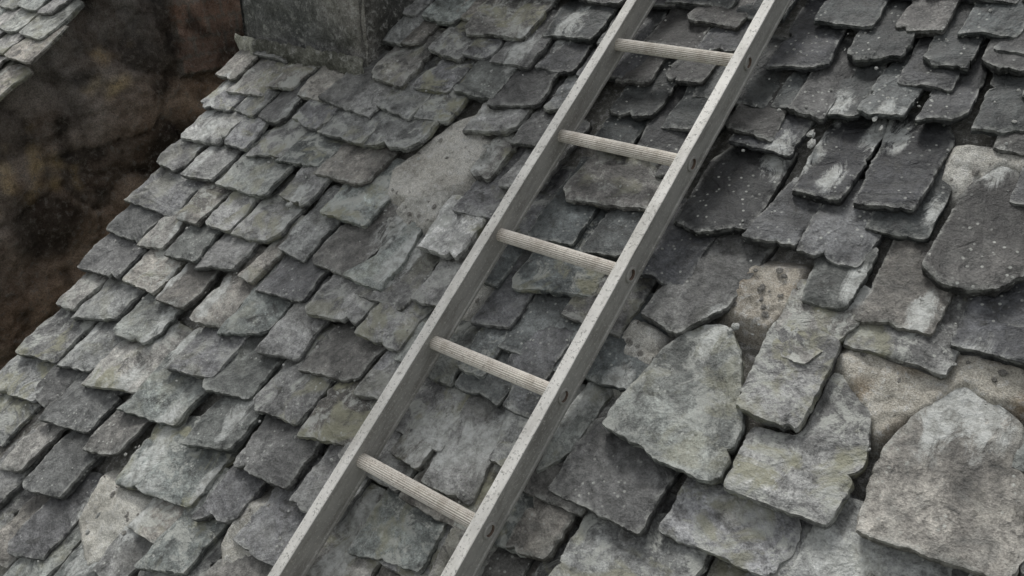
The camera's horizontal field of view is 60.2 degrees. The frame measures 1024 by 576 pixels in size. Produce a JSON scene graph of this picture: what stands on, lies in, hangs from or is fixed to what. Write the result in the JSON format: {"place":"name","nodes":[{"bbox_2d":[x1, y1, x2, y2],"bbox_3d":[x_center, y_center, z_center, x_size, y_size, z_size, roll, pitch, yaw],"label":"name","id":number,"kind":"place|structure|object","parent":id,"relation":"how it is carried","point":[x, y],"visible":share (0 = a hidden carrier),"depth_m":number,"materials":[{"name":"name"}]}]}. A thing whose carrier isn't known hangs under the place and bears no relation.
{"place":"outdoors","nodes":[
{"label":"outdoors","id":0,"kind":"place"},
{"bbox_2d":[0,0,243,369],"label":"rubble stone wall","id":1,"kind":"structure","parent":0,"point":[102,109],"depth_m":3.78,"materials":[{"name":"brown stone"}]},
{"bbox_2d":[0,60,24,69],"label":"deck","id":2,"kind":"structure","parent":1,"relation":"on","point":[10,63],"depth_m":3.51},
{"bbox_2d":[0,0,84,100],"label":"slates","id":3,"kind":"object","parent":2,"relation":"on","point":[32,32],"visible":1,"depth_m":3.51,"materials":[{"name":"stone"}]},
{"bbox_3d":[0.854,0.831,1.075,5.400,0.068,5.100,19,69,34],"label":"deck","id":4,"kind":"object","parent":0,"visible":0},
{"bbox_2d":[234,0,414,74],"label":"stone chimney","id":5,"kind":"object","parent":4,"relation":"on","point":[344,36],"visible":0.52,"depth_m":2.59,"materials":[{"name":"grey stone"}]},
{"bbox_2d":[0,0,1023,575],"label":"slates","id":6,"kind":"object","parent":4,"relation":"on","point":[944,492],"visible":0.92,"depth_m":1.86,"materials":[{"name":"stone"}]},
{"bbox_2d":[79,467,152,565],"bbox_3d":[-0.928,0.548,2.038,0.276,0.051,0.258,19,69,34],"label":"mortar patch","id":7,"kind":"object","parent":6,"relation":"on","point":[106,527],"visible":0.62,"depth_m":2.03,"materials":[{"name":"grey concrete"}]},
{"bbox_2d":[221,492,270,563],"bbox_3d":[-0.548,0.536,1.861,0.204,0.052,0.246,19,69,34],"label":"mortar patch","id":8,"kind":"object","parent":6,"relation":"on","point":[232,551],"visible":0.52,"depth_m":1.86,"materials":[{"name":"grey concrete"}]},
{"bbox_2d":[396,191,454,233],"bbox_3d":[-0.222,-0.189,2.170,0.198,0.053,0.198,19,69,34],"label":"mortar patch","id":9,"kind":"object","parent":6,"relation":"on","point":[421,207],"visible":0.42,"depth_m":2.15,"materials":[{"name":"grey concrete"}]},
{"bbox_2d":[387,116,496,205],"bbox_3d":[-0.168,-0.321,2.228,0.306,0.055,0.360,19,69,34],"label":"mortar patch","id":10,"kind":"object","parent":6,"relation":"on","point":[432,171],"visible":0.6,"depth_m":2.20,"materials":[{"name":"grey concrete"}]},
{"bbox_2d":[461,284,493,320],"bbox_3d":[-0.095,0.021,1.975,0.168,0.049,0.204,19,69,34],"label":"mortar patch","id":11,"kind":"object","parent":6,"relation":"on","point":[484,293],"visible":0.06,"depth_m":1.94,"materials":[{"name":"grey concrete"}]},
{"bbox_2d":[85,116,883,535],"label":"mortar lumps","id":12,"kind":"object","parent":6,"relation":"on","point":[733,326],"visible":1,"depth_m":1.80,"materials":[{"name":"grey concrete"}]},
{"bbox_2d":[20,2,1020,575],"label":"grit and chips","id":13,"kind":"object","parent":6,"relation":"on","point":[566,340],"visible":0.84,"depth_m":1.85,"materials":[{"name":"grey stone"}]},
{"bbox_2d":[268,0,791,575],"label":"ladder","id":14,"kind":"object","parent":6,"relation":"on","point":[360,462],"visible":1,"depth_m":1.79,"materials":[{"name":"grey wood"}]},
{"bbox_2d":[104,135,1007,534],"bbox_3d":[0.001,0.157,1.816,1.682,0.008,1.489,19,70,34],"label":"slate rubble","id":15,"kind":"object","parent":6,"relation":"on","point":[780,271],"visible":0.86,"depth_m":1.69,"materials":[{"name":"grey stone"}]},
{"bbox_2d":[613,320,675,397],"bbox_3d":[0.241,0.141,1.735,0.168,0.049,0.216,19,69,34],"label":"mortar patch","id":16,"kind":"object","parent":6,"relation":"on","point":[651,340],"visible":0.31,"depth_m":1.72,"materials":[{"name":"grey concrete"}]},
{"bbox_2d":[716,261,813,350],"bbox_3d":[0.485,0.018,1.697,0.186,0.048,0.216,19,70,34],"label":"mortar patch","id":17,"kind":"object","parent":6,"relation":"on","point":[746,311],"visible":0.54,"depth_m":1.68,"materials":[{"name":"grey concrete"}]},
{"bbox_2d":[827,345,1023,459],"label":"mortar patch","id":18,"kind":"object","parent":6,"relation":"on","point":[888,400],"visible":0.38,"depth_m":1.48,"materials":[{"name":"beige concrete"}]},
{"bbox_2d":[942,145,1023,214],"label":"mortar patch","id":19,"kind":"object","parent":6,"relation":"on","point":[962,162],"visible":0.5,"depth_m":1.65,"materials":[{"name":"grey concrete"}]},
{"bbox_2d":[63,0,996,575],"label":"mortar bed","id":20,"kind":"object","parent":4,"relation":"on","point":[599,114],"visible":0.02,"depth_m":1.94,"materials":[{"name":"grey concrete"}]}
]}

